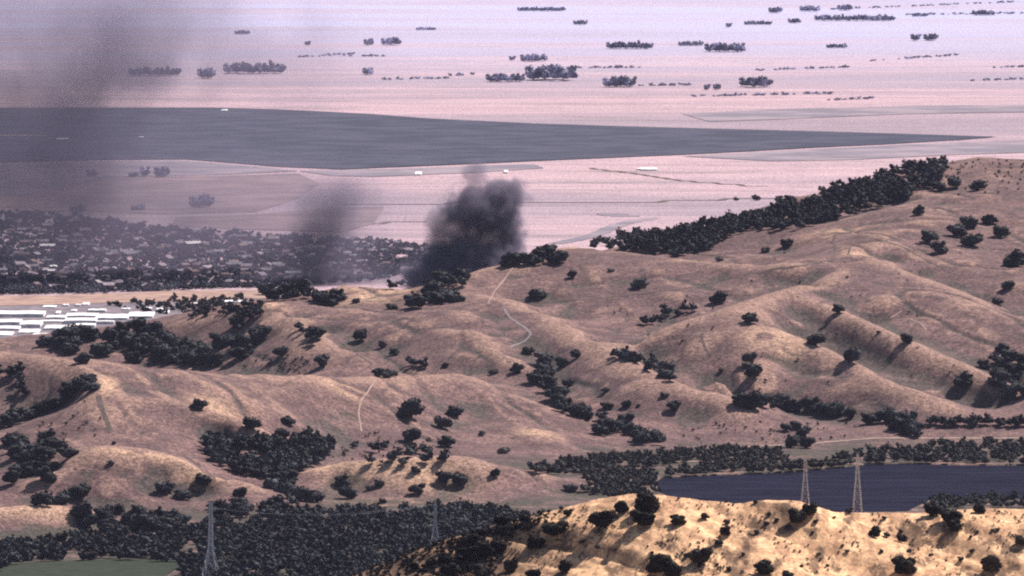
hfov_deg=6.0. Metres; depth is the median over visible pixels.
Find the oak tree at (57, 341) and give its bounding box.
[50,335,65,348]
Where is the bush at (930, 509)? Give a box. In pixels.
[923,503,941,515]
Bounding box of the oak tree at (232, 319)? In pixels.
[228,314,237,324]
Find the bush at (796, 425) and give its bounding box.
[790,421,801,428]
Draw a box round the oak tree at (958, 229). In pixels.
[946,223,967,236]
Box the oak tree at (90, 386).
[80,381,101,391]
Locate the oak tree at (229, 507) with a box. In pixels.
[222,502,240,513]
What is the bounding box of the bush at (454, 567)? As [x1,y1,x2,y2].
[448,562,461,573]
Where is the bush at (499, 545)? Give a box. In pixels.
[490,539,506,550]
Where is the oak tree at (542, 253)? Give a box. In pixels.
[533,249,546,258]
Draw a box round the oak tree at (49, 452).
[38,448,53,460]
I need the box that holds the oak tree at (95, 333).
[86,328,100,338]
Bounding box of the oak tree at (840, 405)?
[830,400,846,414]
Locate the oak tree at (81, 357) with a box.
[73,352,91,362]
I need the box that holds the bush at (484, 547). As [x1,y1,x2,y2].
[472,540,493,555]
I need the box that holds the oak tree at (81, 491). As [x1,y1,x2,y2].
[69,484,89,499]
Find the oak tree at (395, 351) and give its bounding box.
[389,348,399,354]
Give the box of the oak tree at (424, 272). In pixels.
[412,267,434,279]
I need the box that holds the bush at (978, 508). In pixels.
[973,504,985,512]
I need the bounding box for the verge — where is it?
[0,290,312,305]
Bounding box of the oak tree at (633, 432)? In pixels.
[630,428,653,442]
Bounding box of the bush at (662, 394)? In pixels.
[660,392,669,396]
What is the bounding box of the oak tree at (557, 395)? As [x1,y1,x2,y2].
[551,391,566,403]
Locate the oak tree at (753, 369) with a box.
[741,362,762,376]
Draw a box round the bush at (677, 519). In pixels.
[670,514,686,523]
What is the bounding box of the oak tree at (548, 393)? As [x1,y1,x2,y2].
[543,388,560,397]
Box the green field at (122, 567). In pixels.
[0,559,178,575]
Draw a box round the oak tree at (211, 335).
[208,332,226,342]
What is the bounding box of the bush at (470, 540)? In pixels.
[460,533,479,547]
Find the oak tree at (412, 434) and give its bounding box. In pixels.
[401,427,421,442]
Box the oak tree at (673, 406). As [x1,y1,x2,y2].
[666,400,681,411]
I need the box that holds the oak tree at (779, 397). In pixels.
[769,392,789,407]
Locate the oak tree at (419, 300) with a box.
[409,294,426,307]
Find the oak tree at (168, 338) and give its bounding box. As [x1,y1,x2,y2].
[158,332,176,346]
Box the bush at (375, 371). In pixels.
[371,368,382,375]
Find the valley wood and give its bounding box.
[199,425,335,476]
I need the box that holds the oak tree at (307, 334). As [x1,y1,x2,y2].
[304,326,319,338]
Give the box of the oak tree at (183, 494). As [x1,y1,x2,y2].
[172,489,193,498]
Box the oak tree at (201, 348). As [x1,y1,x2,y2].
[194,344,211,353]
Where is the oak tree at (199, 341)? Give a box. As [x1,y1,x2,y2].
[191,339,203,344]
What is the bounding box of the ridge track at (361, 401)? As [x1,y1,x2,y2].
[358,379,376,430]
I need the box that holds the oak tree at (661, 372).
[656,368,673,377]
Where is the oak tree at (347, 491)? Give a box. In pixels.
[338,485,357,498]
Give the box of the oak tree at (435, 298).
[426,291,446,304]
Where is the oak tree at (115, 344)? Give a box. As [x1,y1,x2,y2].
[105,340,119,349]
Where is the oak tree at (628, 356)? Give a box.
[623,351,637,360]
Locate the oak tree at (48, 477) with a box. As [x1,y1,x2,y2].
[40,471,56,482]
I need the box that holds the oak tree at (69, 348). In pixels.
[62,342,80,354]
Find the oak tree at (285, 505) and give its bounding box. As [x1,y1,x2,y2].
[273,502,289,508]
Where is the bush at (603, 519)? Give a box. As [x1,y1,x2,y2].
[587,509,616,528]
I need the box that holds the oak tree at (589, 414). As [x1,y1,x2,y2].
[576,410,593,418]
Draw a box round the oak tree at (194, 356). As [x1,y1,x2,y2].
[182,351,198,365]
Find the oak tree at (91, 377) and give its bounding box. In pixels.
[78,372,97,381]
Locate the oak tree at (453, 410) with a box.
[445,405,464,416]
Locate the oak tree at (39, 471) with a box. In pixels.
[34,464,54,476]
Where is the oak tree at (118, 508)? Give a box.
[110,503,124,516]
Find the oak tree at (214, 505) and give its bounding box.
[205,500,219,507]
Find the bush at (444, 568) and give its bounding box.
[440,564,449,573]
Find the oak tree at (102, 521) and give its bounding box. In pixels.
[96,516,114,529]
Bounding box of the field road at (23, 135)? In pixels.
[0,135,46,135]
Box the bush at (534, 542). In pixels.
[526,535,545,548]
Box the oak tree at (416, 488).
[408,483,425,494]
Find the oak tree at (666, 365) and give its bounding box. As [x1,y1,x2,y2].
[656,360,675,371]
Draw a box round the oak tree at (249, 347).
[244,342,254,353]
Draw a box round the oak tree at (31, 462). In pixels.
[20,460,35,468]
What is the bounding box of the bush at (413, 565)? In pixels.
[409,562,418,569]
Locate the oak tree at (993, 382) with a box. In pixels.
[988,377,1006,387]
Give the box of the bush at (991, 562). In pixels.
[979,554,1001,571]
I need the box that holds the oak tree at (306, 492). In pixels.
[289,486,312,500]
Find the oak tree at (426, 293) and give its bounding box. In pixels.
[421,290,435,297]
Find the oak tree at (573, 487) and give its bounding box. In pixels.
[563,483,578,491]
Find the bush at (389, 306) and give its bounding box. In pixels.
[385,303,398,309]
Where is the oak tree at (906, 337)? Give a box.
[900,333,912,342]
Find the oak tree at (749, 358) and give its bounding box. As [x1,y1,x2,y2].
[741,351,757,362]
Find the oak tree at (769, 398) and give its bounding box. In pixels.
[759,391,775,405]
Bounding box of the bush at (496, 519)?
[493,515,502,524]
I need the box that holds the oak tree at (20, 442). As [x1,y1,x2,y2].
[16,439,28,445]
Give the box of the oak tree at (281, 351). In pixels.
[271,345,288,355]
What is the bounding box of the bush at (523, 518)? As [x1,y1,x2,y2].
[518,514,530,522]
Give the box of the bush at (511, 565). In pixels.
[503,557,519,571]
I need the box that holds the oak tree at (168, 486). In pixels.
[154,480,175,492]
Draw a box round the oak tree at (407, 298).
[403,294,416,306]
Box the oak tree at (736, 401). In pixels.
[731,395,745,405]
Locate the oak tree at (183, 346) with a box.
[179,344,189,348]
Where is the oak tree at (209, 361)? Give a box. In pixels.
[204,352,221,365]
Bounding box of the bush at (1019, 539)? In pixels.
[1015,535,1023,544]
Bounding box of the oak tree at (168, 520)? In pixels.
[162,515,180,525]
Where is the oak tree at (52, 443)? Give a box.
[43,437,63,449]
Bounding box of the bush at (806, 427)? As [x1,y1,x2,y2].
[803,425,811,431]
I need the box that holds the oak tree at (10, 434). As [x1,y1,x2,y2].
[4,431,16,437]
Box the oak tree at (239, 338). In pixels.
[236,334,256,345]
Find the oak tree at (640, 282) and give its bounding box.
[630,277,649,287]
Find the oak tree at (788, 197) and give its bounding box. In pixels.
[784,195,796,200]
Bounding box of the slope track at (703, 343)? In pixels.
[700,334,709,354]
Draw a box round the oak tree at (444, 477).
[435,470,451,483]
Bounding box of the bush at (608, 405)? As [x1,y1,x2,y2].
[600,402,613,408]
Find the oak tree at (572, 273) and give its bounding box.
[566,270,577,277]
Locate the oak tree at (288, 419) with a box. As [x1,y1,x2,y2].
[280,415,295,424]
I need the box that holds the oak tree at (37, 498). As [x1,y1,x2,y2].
[30,491,50,505]
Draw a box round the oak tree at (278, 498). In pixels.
[267,494,284,503]
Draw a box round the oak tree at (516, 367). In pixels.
[509,362,524,372]
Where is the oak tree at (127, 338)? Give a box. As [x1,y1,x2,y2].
[123,335,133,348]
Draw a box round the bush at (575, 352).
[570,348,580,356]
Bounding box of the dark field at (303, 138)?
[0,107,996,168]
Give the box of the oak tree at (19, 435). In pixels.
[6,433,27,444]
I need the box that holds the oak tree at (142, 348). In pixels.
[132,342,149,354]
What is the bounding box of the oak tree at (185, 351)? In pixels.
[179,349,197,357]
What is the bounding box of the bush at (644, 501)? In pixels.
[634,491,660,511]
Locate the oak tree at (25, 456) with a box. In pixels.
[15,448,36,463]
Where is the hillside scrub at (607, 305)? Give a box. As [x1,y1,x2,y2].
[37,159,1023,520]
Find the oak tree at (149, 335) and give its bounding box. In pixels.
[137,331,156,342]
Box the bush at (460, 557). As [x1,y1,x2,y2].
[452,554,464,562]
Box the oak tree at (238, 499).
[230,497,247,503]
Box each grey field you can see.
[0,161,294,194]
[303,164,542,175]
[685,105,1023,121]
[689,140,1023,160]
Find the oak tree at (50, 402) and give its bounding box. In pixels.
[37,397,56,407]
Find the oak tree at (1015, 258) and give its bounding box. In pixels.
[1003,249,1023,266]
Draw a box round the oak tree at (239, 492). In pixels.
[232,486,247,497]
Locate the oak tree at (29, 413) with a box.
[16,407,38,418]
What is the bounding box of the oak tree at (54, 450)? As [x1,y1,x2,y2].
[45,446,56,457]
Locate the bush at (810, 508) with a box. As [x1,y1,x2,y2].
[802,502,818,514]
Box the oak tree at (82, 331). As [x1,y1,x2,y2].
[72,324,92,339]
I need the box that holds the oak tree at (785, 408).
[779,399,801,411]
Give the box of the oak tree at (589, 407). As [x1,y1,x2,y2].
[582,405,593,417]
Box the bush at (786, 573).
[782,570,794,575]
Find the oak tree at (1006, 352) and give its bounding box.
[1000,348,1016,358]
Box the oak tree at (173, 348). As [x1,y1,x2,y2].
[162,345,181,356]
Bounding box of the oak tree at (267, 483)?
[262,478,279,488]
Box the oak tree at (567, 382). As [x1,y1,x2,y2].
[561,378,574,386]
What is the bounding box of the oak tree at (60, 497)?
[51,491,70,503]
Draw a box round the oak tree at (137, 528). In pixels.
[134,512,148,529]
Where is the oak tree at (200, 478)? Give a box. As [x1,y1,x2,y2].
[195,472,211,485]
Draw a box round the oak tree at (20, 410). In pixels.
[6,407,28,419]
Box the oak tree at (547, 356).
[533,352,553,362]
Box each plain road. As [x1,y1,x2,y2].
[373,221,426,223]
[444,196,799,203]
[546,217,655,243]
[590,168,745,185]
[597,213,639,215]
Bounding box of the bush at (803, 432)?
[795,428,808,436]
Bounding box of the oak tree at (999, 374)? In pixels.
[989,368,1011,380]
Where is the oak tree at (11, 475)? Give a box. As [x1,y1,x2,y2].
[1,468,20,484]
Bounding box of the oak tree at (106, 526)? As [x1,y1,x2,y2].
[100,520,123,534]
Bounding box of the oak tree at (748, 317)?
[741,312,758,322]
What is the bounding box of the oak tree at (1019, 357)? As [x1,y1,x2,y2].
[1015,352,1023,363]
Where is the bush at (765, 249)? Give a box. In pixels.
[760,246,770,252]
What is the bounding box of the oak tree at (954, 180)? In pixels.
[947,175,961,187]
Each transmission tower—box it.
[201,502,218,575]
[430,500,438,544]
[801,459,809,503]
[852,454,862,512]
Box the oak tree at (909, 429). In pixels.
[904,423,925,436]
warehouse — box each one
[0,310,45,316]
[0,319,22,324]
[0,326,20,329]
[0,331,13,335]
[18,329,40,333]
[19,320,42,327]
[40,320,63,322]
[43,305,56,307]
[44,325,66,329]
[46,315,66,318]
[64,318,97,323]
[65,313,98,316]
[76,323,95,326]
[88,309,105,311]
[95,314,128,319]
[96,320,113,323]
[128,312,154,317]
[223,300,242,303]
[641,167,656,170]
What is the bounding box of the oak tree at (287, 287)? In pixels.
[279,281,297,297]
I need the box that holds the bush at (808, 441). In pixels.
[800,435,815,447]
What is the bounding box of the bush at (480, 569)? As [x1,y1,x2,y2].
[473,562,492,575]
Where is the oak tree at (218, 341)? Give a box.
[211,332,228,348]
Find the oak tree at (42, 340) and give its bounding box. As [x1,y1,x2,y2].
[35,335,51,345]
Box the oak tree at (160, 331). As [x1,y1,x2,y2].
[156,328,175,337]
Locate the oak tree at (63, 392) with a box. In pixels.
[57,387,75,399]
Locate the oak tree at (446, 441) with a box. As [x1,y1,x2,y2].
[437,435,455,446]
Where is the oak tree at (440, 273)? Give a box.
[430,269,449,278]
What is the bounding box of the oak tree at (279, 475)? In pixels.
[267,470,284,480]
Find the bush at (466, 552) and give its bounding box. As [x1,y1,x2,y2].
[460,546,473,556]
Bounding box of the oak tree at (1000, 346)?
[994,343,1009,350]
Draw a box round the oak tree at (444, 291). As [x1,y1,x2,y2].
[436,288,449,302]
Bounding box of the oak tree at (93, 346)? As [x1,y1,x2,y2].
[90,342,106,355]
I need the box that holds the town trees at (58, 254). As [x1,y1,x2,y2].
[0,209,455,294]
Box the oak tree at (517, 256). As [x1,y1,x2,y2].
[506,252,521,260]
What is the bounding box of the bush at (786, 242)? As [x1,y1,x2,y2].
[780,238,793,246]
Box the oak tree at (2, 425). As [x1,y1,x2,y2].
[0,418,5,428]
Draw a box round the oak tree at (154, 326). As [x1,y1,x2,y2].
[143,321,163,332]
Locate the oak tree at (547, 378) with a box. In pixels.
[539,374,558,383]
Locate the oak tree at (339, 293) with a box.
[328,288,347,299]
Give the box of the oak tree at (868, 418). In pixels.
[860,412,881,423]
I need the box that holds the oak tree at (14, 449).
[5,443,26,458]
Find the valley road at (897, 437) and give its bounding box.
[748,437,1023,446]
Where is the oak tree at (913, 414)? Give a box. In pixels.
[900,409,917,419]
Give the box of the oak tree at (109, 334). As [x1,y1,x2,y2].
[100,326,118,341]
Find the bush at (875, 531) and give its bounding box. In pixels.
[868,525,881,536]
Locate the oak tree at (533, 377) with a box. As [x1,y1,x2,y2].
[524,372,542,382]
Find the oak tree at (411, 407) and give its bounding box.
[397,396,425,417]
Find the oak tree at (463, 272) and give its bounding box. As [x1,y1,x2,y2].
[452,268,470,279]
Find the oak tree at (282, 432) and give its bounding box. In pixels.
[274,428,290,436]
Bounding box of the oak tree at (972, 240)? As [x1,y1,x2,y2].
[960,233,983,245]
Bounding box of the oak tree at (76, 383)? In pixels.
[71,376,89,392]
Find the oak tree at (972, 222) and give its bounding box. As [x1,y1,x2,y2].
[959,215,978,227]
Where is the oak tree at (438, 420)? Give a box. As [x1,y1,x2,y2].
[433,415,452,427]
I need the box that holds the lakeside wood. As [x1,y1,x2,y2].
[527,435,1023,507]
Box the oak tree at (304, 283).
[294,277,310,293]
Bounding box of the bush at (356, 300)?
[351,298,360,302]
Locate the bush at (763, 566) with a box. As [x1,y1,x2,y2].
[753,559,773,574]
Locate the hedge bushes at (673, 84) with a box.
[298,0,1023,99]
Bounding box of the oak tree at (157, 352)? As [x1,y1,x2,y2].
[148,343,169,361]
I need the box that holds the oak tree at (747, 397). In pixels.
[736,392,755,407]
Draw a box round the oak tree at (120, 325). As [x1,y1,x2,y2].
[113,321,130,332]
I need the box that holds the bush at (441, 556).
[437,552,446,560]
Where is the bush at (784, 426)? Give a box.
[780,423,792,430]
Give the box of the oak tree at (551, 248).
[541,244,557,253]
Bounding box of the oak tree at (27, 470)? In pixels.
[12,464,34,476]
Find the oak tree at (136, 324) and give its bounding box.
[124,316,146,333]
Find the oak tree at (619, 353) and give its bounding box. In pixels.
[614,349,630,357]
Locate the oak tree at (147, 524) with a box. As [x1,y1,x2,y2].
[136,514,161,530]
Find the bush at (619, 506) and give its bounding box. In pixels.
[613,500,628,512]
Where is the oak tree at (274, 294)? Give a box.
[265,286,282,300]
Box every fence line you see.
[533,250,836,301]
[833,205,925,249]
[847,237,960,276]
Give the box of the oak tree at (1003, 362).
[994,355,1012,370]
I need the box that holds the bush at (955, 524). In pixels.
[947,518,961,531]
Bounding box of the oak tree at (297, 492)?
[288,487,303,498]
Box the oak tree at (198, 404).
[189,397,208,409]
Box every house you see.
[5,276,18,280]
[12,261,25,266]
[13,250,24,256]
[16,228,26,231]
[19,240,29,244]
[19,252,30,256]
[20,265,30,270]
[26,259,37,263]
[26,264,38,268]
[30,282,40,286]
[38,229,46,232]
[39,244,55,248]
[41,214,51,218]
[41,223,51,228]
[50,271,62,274]
[55,212,64,216]
[55,275,66,278]
[59,235,68,238]
[61,271,73,273]
[69,263,81,270]
[70,233,82,238]
[71,240,87,244]
[77,247,88,252]
[78,227,90,234]
[80,243,96,246]
[88,247,98,253]
[88,277,97,283]
[91,280,101,284]
[100,282,115,287]
[112,252,121,257]
[113,218,121,224]
[120,251,135,256]
[124,232,132,236]
[130,237,144,241]
[139,244,148,248]
[141,227,148,232]
[141,282,151,290]
[143,273,155,279]
[154,263,166,268]
[156,246,167,252]
[162,255,173,262]
[169,231,181,237]
[171,240,183,245]
[181,263,189,267]
[184,241,201,245]
[186,269,198,275]
[192,262,205,268]
[199,265,213,269]
[219,272,228,277]
[224,279,236,283]
[225,262,241,265]
[235,243,247,248]
[240,234,250,239]
[240,271,252,275]
[241,241,252,245]
[241,263,254,268]
[254,272,267,279]
[259,267,271,271]
[268,236,279,240]
[273,272,283,276]
[276,263,287,269]
[285,271,301,275]
[288,275,301,279]
[297,268,306,273]
[311,266,322,270]
[319,264,331,269]
[325,253,335,258]
[325,261,336,264]
[341,261,351,267]
[341,270,352,274]
[348,236,360,241]
[362,272,373,278]
[401,266,413,274]
[423,246,430,250]
[430,264,439,269]
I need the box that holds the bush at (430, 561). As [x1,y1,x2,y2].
[425,557,435,565]
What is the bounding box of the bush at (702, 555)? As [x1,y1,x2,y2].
[687,546,713,562]
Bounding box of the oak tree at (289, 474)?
[283,470,298,479]
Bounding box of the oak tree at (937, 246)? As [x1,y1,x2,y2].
[928,240,948,252]
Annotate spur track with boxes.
[320,325,373,364]
[487,266,514,303]
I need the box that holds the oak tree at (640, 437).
[631,430,650,444]
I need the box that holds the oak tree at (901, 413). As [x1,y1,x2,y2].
[890,411,905,418]
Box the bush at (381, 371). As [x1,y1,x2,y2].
[378,368,388,374]
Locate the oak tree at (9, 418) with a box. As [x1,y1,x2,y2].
[0,410,18,426]
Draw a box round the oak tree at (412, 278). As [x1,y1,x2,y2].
[403,274,424,285]
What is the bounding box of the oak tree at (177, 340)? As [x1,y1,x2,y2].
[170,337,189,346]
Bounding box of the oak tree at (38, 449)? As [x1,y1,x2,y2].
[29,444,44,457]
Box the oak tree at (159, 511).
[147,506,164,516]
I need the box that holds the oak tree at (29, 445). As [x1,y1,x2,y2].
[26,443,35,449]
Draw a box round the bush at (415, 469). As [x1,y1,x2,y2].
[410,466,420,472]
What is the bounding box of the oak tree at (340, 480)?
[334,473,350,486]
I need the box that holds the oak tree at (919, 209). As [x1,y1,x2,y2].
[912,204,924,214]
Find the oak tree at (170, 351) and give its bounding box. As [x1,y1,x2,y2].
[164,344,181,359]
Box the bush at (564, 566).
[558,560,572,572]
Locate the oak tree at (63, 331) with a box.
[50,327,72,340]
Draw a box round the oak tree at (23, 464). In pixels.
[19,461,35,468]
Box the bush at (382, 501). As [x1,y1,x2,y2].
[379,498,386,503]
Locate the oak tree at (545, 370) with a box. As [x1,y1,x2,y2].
[533,366,549,374]
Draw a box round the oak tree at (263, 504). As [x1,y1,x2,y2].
[256,498,274,510]
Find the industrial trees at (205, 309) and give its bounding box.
[106,292,264,316]
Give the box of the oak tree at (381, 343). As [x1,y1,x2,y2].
[378,340,387,347]
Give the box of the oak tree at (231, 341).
[224,336,238,348]
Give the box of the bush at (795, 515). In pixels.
[788,507,806,523]
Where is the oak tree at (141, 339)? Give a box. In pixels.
[128,335,146,347]
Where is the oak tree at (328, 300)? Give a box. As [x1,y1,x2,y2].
[318,292,338,306]
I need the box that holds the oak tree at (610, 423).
[597,417,617,430]
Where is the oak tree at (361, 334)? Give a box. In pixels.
[351,328,366,340]
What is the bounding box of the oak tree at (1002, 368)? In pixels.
[990,366,1009,379]
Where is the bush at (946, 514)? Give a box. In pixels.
[937,508,963,521]
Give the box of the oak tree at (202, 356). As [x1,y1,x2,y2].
[199,352,210,361]
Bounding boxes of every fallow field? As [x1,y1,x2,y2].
[0,173,319,213]
[172,207,383,231]
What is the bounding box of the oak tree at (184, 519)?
[176,513,191,525]
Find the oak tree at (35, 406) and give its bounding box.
[30,402,42,411]
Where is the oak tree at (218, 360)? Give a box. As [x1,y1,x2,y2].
[208,353,224,365]
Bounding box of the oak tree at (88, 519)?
[76,513,98,526]
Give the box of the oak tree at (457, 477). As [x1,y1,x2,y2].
[451,471,468,485]
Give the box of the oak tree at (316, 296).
[310,291,328,301]
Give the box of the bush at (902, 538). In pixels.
[896,533,907,542]
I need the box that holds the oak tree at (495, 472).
[490,468,500,476]
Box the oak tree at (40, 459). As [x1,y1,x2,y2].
[34,453,50,467]
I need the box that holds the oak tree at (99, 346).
[89,343,112,355]
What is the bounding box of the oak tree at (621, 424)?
[616,419,625,431]
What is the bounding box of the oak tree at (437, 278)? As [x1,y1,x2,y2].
[433,270,451,282]
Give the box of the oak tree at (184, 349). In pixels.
[179,348,196,353]
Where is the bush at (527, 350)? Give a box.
[521,347,534,353]
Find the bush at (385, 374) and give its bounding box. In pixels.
[381,370,393,377]
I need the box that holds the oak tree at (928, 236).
[920,230,938,242]
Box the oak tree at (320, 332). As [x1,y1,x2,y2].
[310,326,326,337]
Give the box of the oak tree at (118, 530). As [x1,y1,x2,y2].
[111,527,124,534]
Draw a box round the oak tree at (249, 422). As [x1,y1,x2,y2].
[242,416,262,429]
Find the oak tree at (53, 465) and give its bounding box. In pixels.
[42,461,58,470]
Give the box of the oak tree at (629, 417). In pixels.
[616,413,634,424]
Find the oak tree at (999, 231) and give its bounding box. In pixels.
[993,224,1010,237]
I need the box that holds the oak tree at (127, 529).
[117,521,130,534]
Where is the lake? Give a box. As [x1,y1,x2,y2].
[657,463,1023,511]
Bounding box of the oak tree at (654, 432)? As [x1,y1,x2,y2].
[650,429,665,439]
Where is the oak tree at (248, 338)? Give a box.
[241,334,252,345]
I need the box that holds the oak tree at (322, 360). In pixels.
[313,353,329,366]
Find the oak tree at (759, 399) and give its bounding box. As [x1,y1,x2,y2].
[744,390,766,408]
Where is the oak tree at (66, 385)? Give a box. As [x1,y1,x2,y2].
[61,381,75,391]
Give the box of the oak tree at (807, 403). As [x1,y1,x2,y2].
[798,396,820,410]
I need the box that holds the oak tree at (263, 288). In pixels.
[256,282,276,293]
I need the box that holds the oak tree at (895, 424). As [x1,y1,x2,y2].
[887,414,907,429]
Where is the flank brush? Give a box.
[351,506,563,575]
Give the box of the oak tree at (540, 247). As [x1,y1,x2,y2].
[531,244,550,255]
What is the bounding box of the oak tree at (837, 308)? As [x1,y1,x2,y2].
[831,304,845,312]
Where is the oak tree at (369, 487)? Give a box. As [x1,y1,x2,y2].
[365,485,373,489]
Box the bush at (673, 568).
[664,560,682,575]
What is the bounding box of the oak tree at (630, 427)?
[621,421,642,434]
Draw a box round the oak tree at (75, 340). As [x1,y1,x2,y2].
[59,335,83,350]
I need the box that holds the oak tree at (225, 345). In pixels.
[220,333,231,347]
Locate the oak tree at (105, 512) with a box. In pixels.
[92,506,114,519]
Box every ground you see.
[0,0,1023,575]
[184,298,263,310]
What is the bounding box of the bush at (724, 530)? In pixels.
[719,526,730,534]
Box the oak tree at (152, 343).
[147,338,168,349]
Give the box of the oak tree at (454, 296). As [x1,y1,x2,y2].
[445,290,465,302]
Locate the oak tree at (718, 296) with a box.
[708,290,727,302]
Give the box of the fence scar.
[96,395,112,432]
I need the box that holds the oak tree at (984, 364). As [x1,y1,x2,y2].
[976,359,991,368]
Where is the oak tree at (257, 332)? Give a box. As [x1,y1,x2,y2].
[247,323,272,338]
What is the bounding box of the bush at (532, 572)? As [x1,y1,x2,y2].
[525,569,541,575]
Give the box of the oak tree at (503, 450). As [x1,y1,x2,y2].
[497,447,510,452]
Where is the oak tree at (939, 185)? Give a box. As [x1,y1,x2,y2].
[931,181,945,190]
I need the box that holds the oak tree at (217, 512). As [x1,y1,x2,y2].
[207,506,229,519]
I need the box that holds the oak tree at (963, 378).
[953,370,973,385]
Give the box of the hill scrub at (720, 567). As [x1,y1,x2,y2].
[423,497,1023,575]
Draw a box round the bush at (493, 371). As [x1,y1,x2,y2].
[487,369,497,374]
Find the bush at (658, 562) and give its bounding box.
[645,553,672,573]
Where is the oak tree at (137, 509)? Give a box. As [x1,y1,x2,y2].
[129,504,146,514]
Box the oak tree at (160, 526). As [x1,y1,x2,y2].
[152,521,172,532]
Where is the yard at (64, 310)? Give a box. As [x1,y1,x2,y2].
[0,302,180,337]
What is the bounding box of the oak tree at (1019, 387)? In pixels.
[1014,383,1023,395]
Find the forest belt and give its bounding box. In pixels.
[589,155,949,254]
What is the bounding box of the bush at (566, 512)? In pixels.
[563,508,573,515]
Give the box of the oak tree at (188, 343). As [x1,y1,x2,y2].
[180,338,199,347]
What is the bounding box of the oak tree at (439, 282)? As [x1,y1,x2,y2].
[423,280,444,287]
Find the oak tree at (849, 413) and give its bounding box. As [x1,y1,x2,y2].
[841,407,856,418]
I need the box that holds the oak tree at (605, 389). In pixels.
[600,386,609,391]
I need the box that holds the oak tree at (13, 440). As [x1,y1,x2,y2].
[8,436,30,447]
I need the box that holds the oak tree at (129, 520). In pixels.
[120,510,141,531]
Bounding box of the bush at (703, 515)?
[700,512,709,518]
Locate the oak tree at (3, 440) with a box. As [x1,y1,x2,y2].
[0,436,10,445]
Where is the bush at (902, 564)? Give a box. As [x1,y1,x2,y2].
[891,555,916,574]
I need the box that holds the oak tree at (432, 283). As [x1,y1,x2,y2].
[426,278,443,289]
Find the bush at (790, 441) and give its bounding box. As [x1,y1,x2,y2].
[784,434,799,447]
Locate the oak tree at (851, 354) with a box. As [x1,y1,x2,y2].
[843,347,860,362]
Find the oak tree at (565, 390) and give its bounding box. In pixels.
[551,385,570,398]
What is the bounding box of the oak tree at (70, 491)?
[67,487,83,495]
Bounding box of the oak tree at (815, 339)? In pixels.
[806,334,825,344]
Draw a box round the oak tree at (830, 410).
[822,403,840,416]
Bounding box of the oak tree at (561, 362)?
[554,356,568,367]
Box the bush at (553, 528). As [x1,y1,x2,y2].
[541,520,569,535]
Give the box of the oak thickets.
[0,255,1023,510]
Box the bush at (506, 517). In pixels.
[498,514,511,522]
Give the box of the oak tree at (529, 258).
[520,252,537,264]
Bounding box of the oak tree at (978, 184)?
[969,179,987,189]
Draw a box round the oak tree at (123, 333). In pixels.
[117,330,137,344]
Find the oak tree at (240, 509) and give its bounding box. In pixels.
[232,504,249,517]
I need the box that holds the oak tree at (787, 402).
[781,399,799,405]
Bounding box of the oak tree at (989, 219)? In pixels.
[980,214,998,223]
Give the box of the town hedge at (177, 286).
[0,281,259,293]
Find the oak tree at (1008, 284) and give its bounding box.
[1001,280,1014,288]
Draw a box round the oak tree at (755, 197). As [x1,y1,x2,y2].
[751,194,761,200]
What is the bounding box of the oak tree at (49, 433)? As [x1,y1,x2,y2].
[35,427,55,441]
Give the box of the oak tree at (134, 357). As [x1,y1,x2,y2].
[123,351,143,363]
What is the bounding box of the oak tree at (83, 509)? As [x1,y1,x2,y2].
[69,500,92,517]
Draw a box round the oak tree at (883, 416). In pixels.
[877,407,891,422]
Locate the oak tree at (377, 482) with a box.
[374,479,384,486]
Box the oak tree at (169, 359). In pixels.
[162,354,179,364]
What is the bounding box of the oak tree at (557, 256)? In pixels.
[549,250,568,262]
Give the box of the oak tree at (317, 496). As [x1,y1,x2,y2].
[306,490,325,501]
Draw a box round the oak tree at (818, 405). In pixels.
[815,401,829,414]
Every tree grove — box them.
[69,204,84,211]
[86,169,97,174]
[128,66,181,74]
[128,172,138,176]
[131,203,145,209]
[140,166,150,175]
[153,166,169,175]
[189,193,214,206]
[197,66,215,77]
[223,60,286,72]
[234,30,250,33]
[362,67,373,73]
[363,38,373,44]
[381,37,401,43]
[416,26,435,29]
[485,73,525,80]
[517,6,565,10]
[520,53,547,60]
[524,63,578,78]
[573,20,587,23]
[602,75,636,85]
[606,40,653,47]
[678,40,703,45]
[704,41,745,51]
[713,83,720,88]
[739,75,772,86]
[744,20,771,24]
[768,6,782,12]
[788,18,800,22]
[799,5,819,10]
[814,13,895,20]
[826,43,847,47]
[837,4,852,9]
[910,33,920,39]
[912,13,927,15]
[923,33,938,39]
[972,10,994,14]
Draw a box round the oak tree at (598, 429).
[591,423,609,434]
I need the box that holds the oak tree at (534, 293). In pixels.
[528,288,547,297]
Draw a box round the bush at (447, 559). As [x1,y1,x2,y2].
[442,555,460,564]
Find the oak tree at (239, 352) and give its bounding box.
[226,345,250,358]
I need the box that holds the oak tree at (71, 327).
[63,323,76,337]
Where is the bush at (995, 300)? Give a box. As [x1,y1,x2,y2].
[992,297,1003,304]
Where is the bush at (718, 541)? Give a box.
[714,539,723,544]
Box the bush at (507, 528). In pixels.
[499,523,512,534]
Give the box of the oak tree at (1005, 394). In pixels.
[999,381,1018,399]
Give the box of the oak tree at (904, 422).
[898,417,916,434]
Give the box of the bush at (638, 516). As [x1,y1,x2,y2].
[628,509,655,526]
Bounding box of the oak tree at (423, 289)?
[421,287,433,292]
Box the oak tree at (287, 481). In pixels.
[278,477,295,486]
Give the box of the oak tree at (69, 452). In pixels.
[57,446,78,458]
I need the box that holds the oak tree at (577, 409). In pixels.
[567,402,586,416]
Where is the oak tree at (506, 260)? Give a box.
[499,254,519,266]
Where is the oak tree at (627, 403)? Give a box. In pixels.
[621,399,631,407]
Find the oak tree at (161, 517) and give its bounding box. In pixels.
[158,515,175,521]
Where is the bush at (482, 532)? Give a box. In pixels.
[469,528,488,536]
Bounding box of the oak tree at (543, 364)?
[534,360,556,374]
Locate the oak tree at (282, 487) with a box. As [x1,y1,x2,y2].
[273,481,295,492]

